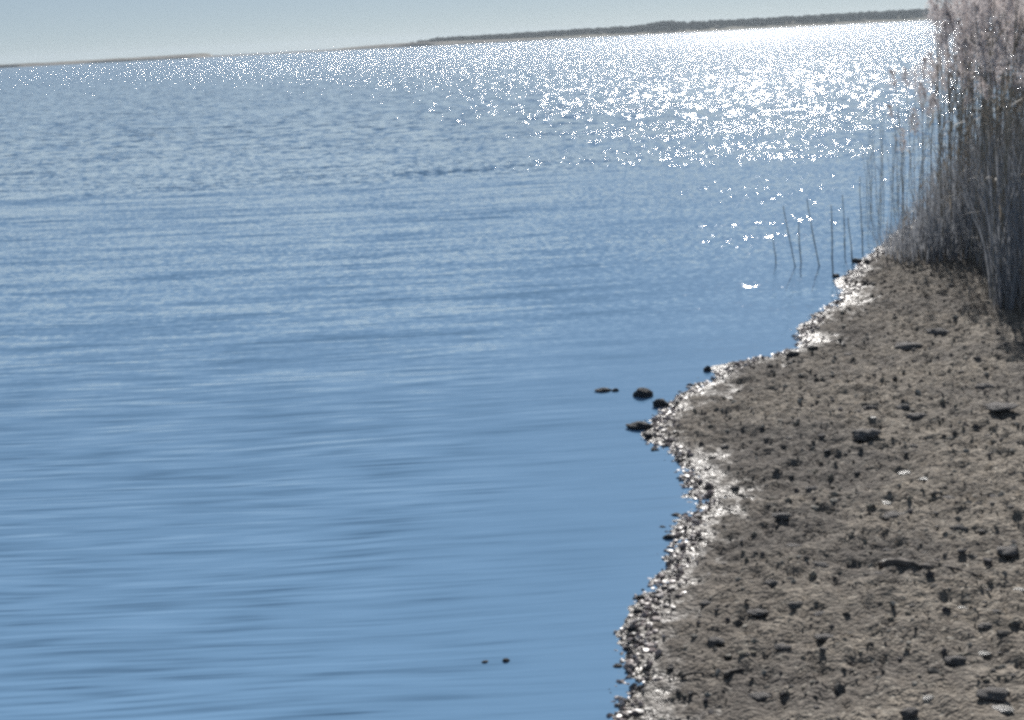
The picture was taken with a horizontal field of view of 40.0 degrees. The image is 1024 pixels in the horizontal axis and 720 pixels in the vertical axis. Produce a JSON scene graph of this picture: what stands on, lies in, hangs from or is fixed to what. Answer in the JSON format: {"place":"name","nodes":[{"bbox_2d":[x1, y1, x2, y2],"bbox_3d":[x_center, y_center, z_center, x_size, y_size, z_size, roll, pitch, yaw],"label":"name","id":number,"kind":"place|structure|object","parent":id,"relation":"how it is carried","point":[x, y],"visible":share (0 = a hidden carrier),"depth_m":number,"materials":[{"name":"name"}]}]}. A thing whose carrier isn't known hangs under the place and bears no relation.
{"place":"outdoors","nodes":[
{"label":"outdoors","id":0,"kind":"place"},
{"bbox_2d":[0,39,553,67],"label":"sandbar","id":1,"kind":"structure","parent":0,"point":[413,44],"depth_m":833.04,"materials":[{"name":"sand"}]},
{"bbox_2d":[0,0,1010,64],"label":"sky","id":2,"kind":"structure","parent":0,"point":[31,31],"materials":[{"name":"blue"}]},
{"bbox_2d":[0,17,1022,719],"bbox_3d":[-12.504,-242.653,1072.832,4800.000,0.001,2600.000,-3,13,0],"label":"water","id":3,"kind":"structure","parent":0,"point":[310,363],"depth_m":9.52,"materials":[{"name":"blue liquid"}]},
{"bbox_2d":[511,13,1003,38],"bbox_3d":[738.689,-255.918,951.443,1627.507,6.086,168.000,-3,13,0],"label":"shore","id":4,"kind":"structure","parent":0,"point":[786,24],"depth_m":884.51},
{"bbox_2d":[410,6,1020,42],"bbox_3d":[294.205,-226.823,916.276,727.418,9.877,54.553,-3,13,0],"label":"woods","id":5,"kind":"object","parent":4,"relation":"on","point":[683,25],"visible":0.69,"depth_m":895.92,"materials":[{"name":"plant"}]},
{"bbox_2d":[612,220,1023,719],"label":"shore","id":6,"kind":"structure","parent":0,"point":[895,692],"depth_m":5.27,"materials":[{"name":"soil"}]},
{"bbox_2d":[626,421,652,429],"bbox_3d":[0.628,0.324,6.923,0.118,0.046,0.110,-8,14,-21],"label":"rock","id":7,"kind":"object","parent":6,"relation":"on","point":[639,425],"visible":1,"depth_m":6.90,"materials":[{"name":"stone"}]},
{"bbox_2d":[633,387,652,397],"bbox_3d":[0.700,0.177,7.533,0.115,0.060,0.084,5,15,32],"label":"rock","id":8,"kind":"object","parent":6,"relation":"on","point":[641,392],"visible":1,"depth_m":7.51,"materials":[{"name":"stone"}]},
{"bbox_2d":[652,399,669,407],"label":"rock","id":9,"kind":"object","parent":6,"relation":"on","point":[658,403],"visible":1,"depth_m":7.29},
{"bbox_2d":[707,637,724,644],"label":"clod","id":10,"kind":"object","parent":6,"relation":"on","point":[716,641],"visible":1,"depth_m":4.38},
{"bbox_2d":[747,608,768,616],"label":"clod","id":11,"kind":"object","parent":6,"relation":"on","point":[757,612],"visible":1,"depth_m":4.55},
{"bbox_2d":[748,692,771,700],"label":"clod","id":12,"kind":"object","parent":6,"relation":"on","point":[760,696],"visible":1,"depth_m":4.00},
{"bbox_2d":[606,222,916,719],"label":"wet shingle","id":13,"kind":"object","parent":6,"relation":"on","point":[630,665],"visible":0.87,"depth_m":5.49,"materials":[{"name":"gravel"}]},
{"bbox_2d":[763,579,778,587],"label":"clod","id":14,"kind":"object","parent":6,"relation":"on","point":[771,583],"visible":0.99,"depth_m":4.76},
{"bbox_2d":[771,512,791,518],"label":"clod","id":15,"kind":"object","parent":6,"relation":"on","point":[781,515],"visible":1,"depth_m":5.37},
{"bbox_2d":[774,643,791,650],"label":"clod","id":16,"kind":"object","parent":6,"relation":"on","point":[781,647],"visible":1,"depth_m":4.25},
{"bbox_2d":[787,601,802,609],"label":"clod","id":17,"kind":"object","parent":6,"relation":"on","point":[792,605],"visible":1,"depth_m":4.51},
{"bbox_2d":[814,633,833,641],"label":"clod","id":18,"kind":"object","parent":6,"relation":"on","point":[824,637],"visible":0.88,"depth_m":4.30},
{"bbox_2d":[658,243,1023,719],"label":"shore grit","id":19,"kind":"object","parent":6,"relation":"on","point":[839,687],"visible":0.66,"depth_m":5.65,"materials":[{"name":"gravel"}]},
{"bbox_2d":[851,428,880,440],"bbox_3d":[1.586,0.330,6.298,0.128,0.044,0.104,-10,15,-29],"label":"clod","id":20,"kind":"object","parent":6,"relation":"on","point":[865,434],"visible":1,"depth_m":6.28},
{"bbox_2d":[882,511,905,517],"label":"clod","id":21,"kind":"object","parent":6,"relation":"on","point":[892,514],"visible":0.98,"depth_m":5.30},
{"bbox_2d":[883,69,913,224],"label":"reed","id":22,"kind":"object","parent":6,"relation":"on","point":[891,77],"visible":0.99,"depth_m":11.18,"materials":[{"name":"beige plant"}]},
{"bbox_2d":[878,557,933,569],"bbox_3d":[1.346,0.701,4.796,0.193,0.049,0.062,6,16,34],"label":"driftwood","id":23,"kind":"object","parent":6,"relation":"on","point":[901,561],"visible":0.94,"depth_m":4.80,"materials":[{"name":"wood"}]},
{"bbox_2d":[894,342,922,350],"bbox_3d":[2.255,-0.080,8.049,0.160,0.039,0.137,-10,15,-29],"label":"clod","id":24,"kind":"object","parent":6,"relation":"on","point":[906,346],"visible":0.97,"depth_m":8.01,"materials":[{"name":"soil"}]},
{"bbox_2d":[899,707,918,718],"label":"clod","id":25,"kind":"object","parent":6,"relation":"on","point":[909,712],"visible":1,"depth_m":3.76,"materials":[{"name":"soil"}]},
{"bbox_2d":[897,67,921,225],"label":"reed","id":26,"kind":"object","parent":6,"relation":"on","point":[905,72],"visible":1,"depth_m":11.99,"materials":[{"name":"beige plant"}]},
{"bbox_2d":[895,65,927,171],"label":"reed","id":27,"kind":"object","parent":6,"relation":"on","point":[915,76],"visible":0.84,"depth_m":12.23,"materials":[{"name":"beige plant"}]},
{"bbox_2d":[905,122,921,220],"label":"reed","id":28,"kind":"object","parent":6,"relation":"on","point":[911,155],"visible":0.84,"depth_m":11.88,"materials":[{"name":"beige plant"}]},
{"bbox_2d":[905,112,926,248],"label":"reed","id":29,"kind":"object","parent":6,"relation":"on","point":[912,115],"visible":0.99,"depth_m":11.37,"materials":[{"name":"beige plant"}]},
{"bbox_2d":[905,413,927,419],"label":"clod","id":30,"kind":"object","parent":6,"relation":"on","point":[914,416],"visible":1,"depth_m":6.53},
{"bbox_2d":[902,57,932,252],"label":"reed","id":31,"kind":"object","parent":6,"relation":"on","point":[923,67],"visible":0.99,"depth_m":11.13,"materials":[{"name":"beige plant"}]},
{"bbox_2d":[904,94,936,244],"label":"reed","id":32,"kind":"object","parent":6,"relation":"on","point":[923,147],"visible":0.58,"depth_m":11.48,"materials":[{"name":"beige plant"}]},
{"bbox_2d":[915,89,926,188],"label":"reed","id":33,"kind":"object","parent":6,"relation":"on","point":[918,92],"visible":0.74,"depth_m":12.70,"materials":[{"name":"beige plant"}]},
{"bbox_2d":[916,81,937,223],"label":"reed","id":34,"kind":"object","parent":6,"relation":"on","point":[922,89],"visible":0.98,"depth_m":11.10,"materials":[{"name":"beige plant"}]},
{"bbox_2d":[915,93,940,254],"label":"reed","id":35,"kind":"object","parent":6,"relation":"on","point":[930,105],"visible":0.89,"depth_m":11.00,"materials":[{"name":"beige plant"}]},
{"bbox_2d":[913,22,950,209],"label":"reed","id":36,"kind":"object","parent":6,"relation":"on","point":[933,105],"visible":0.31,"depth_m":11.58,"materials":[{"name":"beige plant"}]},
{"bbox_2d":[922,10,944,190],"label":"reed","id":37,"kind":"object","parent":6,"relation":"on","point":[937,73],"visible":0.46,"depth_m":12.54,"materials":[{"name":"beige plant"}]},
{"bbox_2d":[907,0,962,244],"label":"reed","id":38,"kind":"object","parent":6,"relation":"on","point":[943,8],"visible":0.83,"depth_m":11.07,"materials":[{"name":"beige plant"}]},
{"bbox_2d":[917,0,953,217],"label":"reed","id":39,"kind":"object","parent":6,"relation":"on","point":[937,12],"visible":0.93,"depth_m":10.97,"materials":[{"name":"beige plant"}]},
{"bbox_2d":[924,51,946,212],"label":"reed","id":40,"kind":"object","parent":6,"relation":"on","point":[930,54],"visible":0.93,"depth_m":11.43,"materials":[{"name":"beige plant"}]},
{"bbox_2d":[924,71,947,191],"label":"reed","id":41,"kind":"object","parent":6,"relation":"on","point":[930,77],"visible":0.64,"depth_m":12.63,"materials":[{"name":"beige plant"}]},
{"bbox_2d":[927,0,946,191],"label":"reed","id":42,"kind":"object","parent":6,"relation":"on","point":[943,93],"visible":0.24,"depth_m":12.81,"materials":[{"name":"beige plant"}]},
{"bbox_2d":[925,328,949,334],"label":"clod","id":43,"kind":"object","parent":6,"relation":"on","point":[936,331],"visible":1,"depth_m":8.35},
{"bbox_2d":[931,97,951,238],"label":"reed","id":44,"kind":"object","parent":6,"relation":"on","point":[934,101],"visible":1,"depth_m":10.77,"materials":[{"name":"beige plant"}]},
{"bbox_2d":[931,38,956,226],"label":"reed","id":45,"kind":"object","parent":6,"relation":"on","point":[940,41],"visible":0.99,"depth_m":10.65,"materials":[{"name":"beige plant"}]},
{"bbox_2d":[932,86,956,216],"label":"reed","id":46,"kind":"object","parent":6,"relation":"on","point":[950,88],"visible":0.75,"depth_m":11.44,"materials":[{"name":"beige plant"}]},
{"bbox_2d":[919,35,970,252],"bbox_3d":[3.236,-1.567,10.639,0.469,1.731,0.243,1,14,18],"label":"reed","id":47,"kind":"object","parent":6,"relation":"on","point":[963,41],"visible":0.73,"depth_m":10.64,"materials":[{"name":"beige plant"}]},
{"bbox_2d":[874,93,1023,313],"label":"reed undergrowth","id":48,"kind":"object","parent":6,"relation":"on","point":[950,241],"visible":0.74,"depth_m":10.74,"materials":[{"name":"plant"}]},
{"bbox_2d":[932,0,967,248],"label":"reed","id":49,"kind":"object","parent":6,"relation":"on","point":[957,106],"visible":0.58,"depth_m":11.16,"materials":[{"name":"beige plant"}]},
{"bbox_2d":[942,52,959,189],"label":"reed","id":50,"kind":"object","parent":6,"relation":"on","point":[949,65],"visible":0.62,"depth_m":11.58,"materials":[{"name":"beige plant"}]},
{"bbox_2d":[941,3,960,205],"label":"reed","id":51,"kind":"object","parent":6,"relation":"on","point":[953,68],"visible":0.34,"depth_m":12.31,"materials":[{"name":"beige plant"}]},
{"bbox_2d":[933,55,972,191],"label":"reed","id":52,"kind":"object","parent":6,"relation":"on","point":[961,66],"visible":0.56,"depth_m":11.15,"materials":[{"name":"beige plant"}]},
{"bbox_2d":[935,20,971,215],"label":"reed","id":53,"kind":"object","parent":6,"relation":"on","point":[946,37],"visible":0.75,"depth_m":11.29,"materials":[{"name":"beige plant"}]},
{"bbox_2d":[931,6,977,207],"bbox_3d":[3.734,-1.983,11.788,0.342,1.968,0.503,-9,14,-23],"label":"reed","id":54,"kind":"object","parent":6,"relation":"on","point":[948,49],"visible":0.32,"depth_m":11.74,"materials":[{"name":"beige plant"}]},
{"bbox_2d":[943,655,966,666],"bbox_3d":[1.284,0.867,4.062,0.073,0.029,0.053,3,14,25],"label":"clod","id":55,"kind":"object","parent":6,"relation":"on","point":[954,660],"visible":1,"depth_m":4.05,"materials":[{"name":"soil"}]},
{"bbox_2d":[941,10,971,251],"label":"reed","id":56,"kind":"object","parent":6,"relation":"on","point":[948,14],"visible":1,"depth_m":10.84,"materials":[{"name":"beige plant"}]},
{"bbox_2d":[941,70,971,233],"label":"reed","id":57,"kind":"object","parent":6,"relation":"on","point":[964,84],"visible":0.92,"depth_m":10.84,"materials":[{"name":"beige plant"}]},
{"bbox_2d":[949,524,968,530],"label":"clod","id":58,"kind":"object","parent":6,"relation":"on","point":[959,527],"visible":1,"depth_m":5.07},
{"bbox_2d":[935,565,984,576],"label":"twig","id":59,"kind":"object","parent":6,"relation":"on","point":[961,569],"visible":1,"depth_m":4.69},
{"bbox_2d":[951,0,969,165],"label":"reed","id":60,"kind":"object","parent":6,"relation":"on","point":[962,69],"visible":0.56,"depth_m":11.47,"materials":[{"name":"beige plant"}]},
{"bbox_2d":[949,0,974,184],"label":"reed","id":61,"kind":"object","parent":6,"relation":"on","point":[965,92],"visible":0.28,"depth_m":11.82,"materials":[{"name":"beige plant"}]},
{"bbox_2d":[945,0,980,228],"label":"reed","id":62,"kind":"object","parent":6,"relation":"on","point":[956,3],"visible":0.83,"depth_m":10.93,"materials":[{"name":"beige plant"}]},
{"bbox_2d":[950,88,975,201],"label":"reed","id":63,"kind":"object","parent":6,"relation":"on","point":[966,99],"visible":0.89,"depth_m":10.85,"materials":[{"name":"beige plant"}]},
{"bbox_2d":[955,70,972,186],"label":"reed","id":64,"kind":"object","parent":6,"relation":"on","point":[959,73],"visible":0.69,"depth_m":11.81,"materials":[{"name":"beige plant"}]},
{"bbox_2d":[954,6,974,234],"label":"reed","id":65,"kind":"object","parent":6,"relation":"on","point":[966,19],"visible":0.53,"depth_m":11.26,"materials":[{"name":"beige plant"}]},
{"bbox_2d":[950,39,983,266],"bbox_3d":[3.307,-1.475,10.175,0.376,1.686,0.442,-7,11,-10],"label":"reed","id":66,"kind":"object","parent":6,"relation":"on","point":[958,43],"visible":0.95,"depth_m":10.13,"materials":[{"name":"beige plant"}]},
{"bbox_2d":[954,72,980,227],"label":"reed","id":67,"kind":"object","parent":6,"relation":"on","point":[973,73],"visible":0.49,"depth_m":11.41,"materials":[{"name":"beige plant"}]},
{"bbox_2d":[959,0,979,217],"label":"reed","id":68,"kind":"object","parent":6,"relation":"on","point":[969,93],"visible":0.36,"depth_m":10.95,"materials":[{"name":"beige plant"}]},
{"bbox_2d":[951,19,1001,197],"bbox_3d":[3.592,-1.703,10.857,0.313,1.837,0.460,-10,15,-28],"label":"reed","id":69,"kind":"object","parent":6,"relation":"on","point":[958,22],"visible":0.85,"depth_m":10.78,"materials":[{"name":"beige plant"}]},
{"bbox_2d":[965,40,987,233],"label":"reed","id":70,"kind":"object","parent":6,"relation":"on","point":[969,47],"visible":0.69,"depth_m":10.58,"materials":[{"name":"beige plant"}]},
{"bbox_2d":[945,0,1008,268],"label":"reed","id":71,"kind":"object","parent":6,"relation":"on","point":[971,10],"visible":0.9,"depth_m":9.96,"materials":[{"name":"beige plant"}]},
{"bbox_2d":[966,10,987,188],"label":"reed","id":72,"kind":"object","parent":6,"relation":"on","point":[980,61],"visible":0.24,"depth_m":10.77,"materials":[{"name":"beige plant"}]},
{"bbox_2d":[962,3,995,233],"bbox_3d":[3.343,-1.497,9.714,0.473,1.910,0.415,-1,13,8],"label":"reed","id":73,"kind":"object","parent":6,"relation":"on","point":[981,16],"visible":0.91,"depth_m":9.54,"materials":[{"name":"beige plant"}]},
{"bbox_2d":[952,1,1011,260],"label":"reed","id":74,"kind":"object","parent":6,"relation":"on","point":[979,158],"visible":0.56,"depth_m":10.50,"materials":[{"name":"beige plant"}]},
{"bbox_2d":[948,0,1017,273],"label":"reed","id":75,"kind":"object","parent":6,"relation":"on","point":[983,133],"visible":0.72,"depth_m":9.44,"materials":[{"name":"beige plant"}]},
{"bbox_2d":[958,0,1011,267],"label":"reed","id":76,"kind":"object","parent":6,"relation":"on","point":[988,121],"visible":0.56,"depth_m":9.95,"materials":[{"name":"beige plant"}]},
{"bbox_2d":[975,383,994,389],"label":"clod","id":77,"kind":"object","parent":6,"relation":"on","point":[981,386],"visible":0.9,"depth_m":6.97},
{"bbox_2d":[973,0,1001,194],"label":"reed","id":78,"kind":"object","parent":6,"relation":"on","point":[992,93],"visible":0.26,"depth_m":10.42,"materials":[{"name":"beige plant"}]},
{"bbox_2d":[967,76,1010,270],"bbox_3d":[3.282,-1.204,9.562,0.380,1.443,0.301,5,15,33],"label":"reed","id":79,"kind":"object","parent":6,"relation":"on","point":[985,90],"visible":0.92,"depth_m":9.44,"materials":[{"name":"beige plant"}]},
{"bbox_2d":[973,32,1006,235],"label":"reed","id":80,"kind":"object","parent":6,"relation":"on","point":[980,35],"visible":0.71,"depth_m":9.40,"materials":[{"name":"beige plant"}]},
{"bbox_2d":[971,0,1008,263],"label":"reed","id":81,"kind":"object","parent":6,"relation":"on","point":[988,17],"visible":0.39,"depth_m":10.12,"materials":[{"name":"beige plant"}]},
{"bbox_2d":[973,0,1008,220],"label":"reed","id":82,"kind":"object","parent":6,"relation":"on","point":[991,8],"visible":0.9,"depth_m":9.88,"materials":[{"name":"beige plant"}]},
{"bbox_2d":[977,54,1008,213],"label":"reed","id":83,"kind":"object","parent":6,"relation":"on","point":[994,100],"visible":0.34,"depth_m":10.04,"materials":[{"name":"beige plant"}]},
{"bbox_2d":[976,687,1010,701],"bbox_3d":[1.296,0.898,3.795,0.080,0.027,0.078,6,16,34],"label":"clod","id":84,"kind":"object","parent":6,"relation":"on","point":[995,694],"visible":1,"depth_m":3.78,"materials":[{"name":"soil"}]},
{"bbox_2d":[966,0,1023,294],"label":"reed","id":85,"kind":"object","parent":6,"relation":"on","point":[1008,122],"visible":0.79,"depth_m":9.08,"materials":[{"name":"beige plant"}]},
{"bbox_2d":[986,70,1005,169],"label":"reed","id":86,"kind":"object","parent":6,"relation":"on","point":[993,75],"visible":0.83,"depth_m":9.96,"materials":[{"name":"beige plant"}]},
{"bbox_2d":[972,40,1020,296],"bbox_3d":[3.123,-1.212,9.101,0.280,1.686,0.421,-6,13,-11],"label":"reed","id":87,"kind":"object","parent":6,"relation":"on","point":[981,50],"visible":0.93,"depth_m":9.07,"materials":[{"name":"beige plant"}]},
{"bbox_2d":[971,1,1023,272],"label":"reed","id":88,"kind":"object","parent":6,"relation":"on","point":[1010,136],"visible":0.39,"depth_m":9.72,"materials":[{"name":"beige plant"}]},
{"bbox_2d":[976,47,1020,309],"bbox_3d":[3.043,-1.092,8.731,0.421,1.685,0.337,-9,14,-24],"label":"reed","id":89,"kind":"object","parent":6,"relation":"on","point":[997,71],"visible":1,"depth_m":8.55,"materials":[{"name":"beige plant"}]},
{"bbox_2d":[973,45,1023,249],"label":"reed","id":90,"kind":"object","parent":6,"relation":"on","point":[1021,51],"visible":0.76,"depth_m":8.97,"materials":[{"name":"beige plant"}]},
{"bbox_2d":[986,0,1011,208],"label":"reed","id":91,"kind":"object","parent":6,"relation":"on","point":[1008,90],"visible":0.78,"depth_m":9.92,"materials":[{"name":"beige plant"}]},
{"bbox_2d":[982,402,1018,410],"bbox_3d":[2.251,0.213,6.474,0.152,0.020,0.123,-11,15,-30],"label":"clod","id":92,"kind":"object","parent":6,"relation":"on","point":[995,406],"visible":1,"depth_m":6.46,"materials":[{"name":"soil"}]},
{"bbox_2d":[988,29,1013,269],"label":"reed","id":93,"kind":"object","parent":6,"relation":"on","point":[1007,32],"visible":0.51,"depth_m":9.92,"materials":[{"name":"beige plant"}]},
{"bbox_2d":[978,20,1023,155],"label":"reed","id":94,"kind":"object","parent":6,"relation":"on","point":[1013,24],"visible":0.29,"depth_m":10.02,"materials":[{"name":"beige plant"}]},
{"bbox_2d":[978,40,1023,225],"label":"reed","id":95,"kind":"object","parent":6,"relation":"on","point":[1010,73],"visible":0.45,"depth_m":9.14,"materials":[{"name":"beige plant"}]},
{"bbox_2d":[988,16,1014,185],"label":"reed","id":96,"kind":"object","parent":6,"relation":"on","point":[997,21],"visible":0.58,"depth_m":10.45,"materials":[{"name":"beige plant"}]},
{"bbox_2d":[991,704,1013,713],"bbox_3d":[1.299,0.922,3.728,0.054,0.012,0.048,-6,13,-12],"label":"pale stone","id":97,"kind":"object","parent":6,"relation":"on","point":[1004,709],"visible":1,"depth_m":3.72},
{"bbox_2d":[987,33,1020,183],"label":"reed","id":98,"kind":"object","parent":6,"relation":"on","point":[1001,48],"visible":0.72,"depth_m":9.58,"materials":[{"name":"beige plant"}]},
{"bbox_2d":[988,28,1022,149],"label":"reed","id":99,"kind":"object","parent":6,"relation":"on","point":[1000,29],"visible":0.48,"depth_m":10.03,"materials":[{"name":"beige plant"}]},
{"bbox_2d":[990,54,1023,292],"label":"reed","id":100,"kind":"object","parent":6,"relation":"on","point":[1021,163],"visible":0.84,"depth_m":9.05,"materials":[{"name":"beige plant"}]},
{"bbox_2d":[994,0,1019,150],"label":"reed","id":101,"kind":"object","parent":6,"relation":"on","point":[1010,14],"visible":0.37,"depth_m":11.04,"materials":[{"name":"beige plant"}]},
{"bbox_2d":[997,546,1018,555],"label":"clod","id":102,"kind":"object","parent":6,"relation":"on","point":[1007,551],"visible":1,"depth_m":4.80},
{"bbox_2d":[992,11,1023,229],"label":"reed","id":103,"kind":"object","parent":6,"relation":"on","point":[1019,19],"visible":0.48,"depth_m":9.24,"materials":[{"name":"beige plant"}]},
{"bbox_2d":[994,0,1023,291],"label":"reed","id":104,"kind":"object","parent":6,"relation":"on","point":[1022,4],"visible":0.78,"depth_m":9.11,"materials":[{"name":"beige plant"}]},
{"bbox_2d":[999,0,1023,109],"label":"reed","id":105,"kind":"object","parent":6,"relation":"on","point":[1011,4],"visible":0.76,"depth_m":9.21,"materials":[{"name":"beige plant"}]},
{"bbox_2d":[1000,0,1023,269],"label":"reed","id":106,"kind":"object","parent":6,"relation":"on","point":[1010,102],"visible":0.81,"depth_m":9.01,"materials":[{"name":"beige plant"}]},
{"bbox_2d":[1000,25,1023,239],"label":"reed","id":107,"kind":"object","parent":6,"relation":"on","point":[1011,30],"visible":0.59,"depth_m":9.43,"materials":[{"name":"beige plant"}]},
{"bbox_2d":[1011,90,1023,275],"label":"reed","id":108,"kind":"object","parent":6,"relation":"on","point":[1019,144],"visible":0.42,"depth_m":9.33,"materials":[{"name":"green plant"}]},
{"bbox_2d":[1012,62,1023,89],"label":"reed","id":109,"kind":"object","parent":6,"relation":"on","point":[1019,68],"visible":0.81,"depth_m":8.82,"materials":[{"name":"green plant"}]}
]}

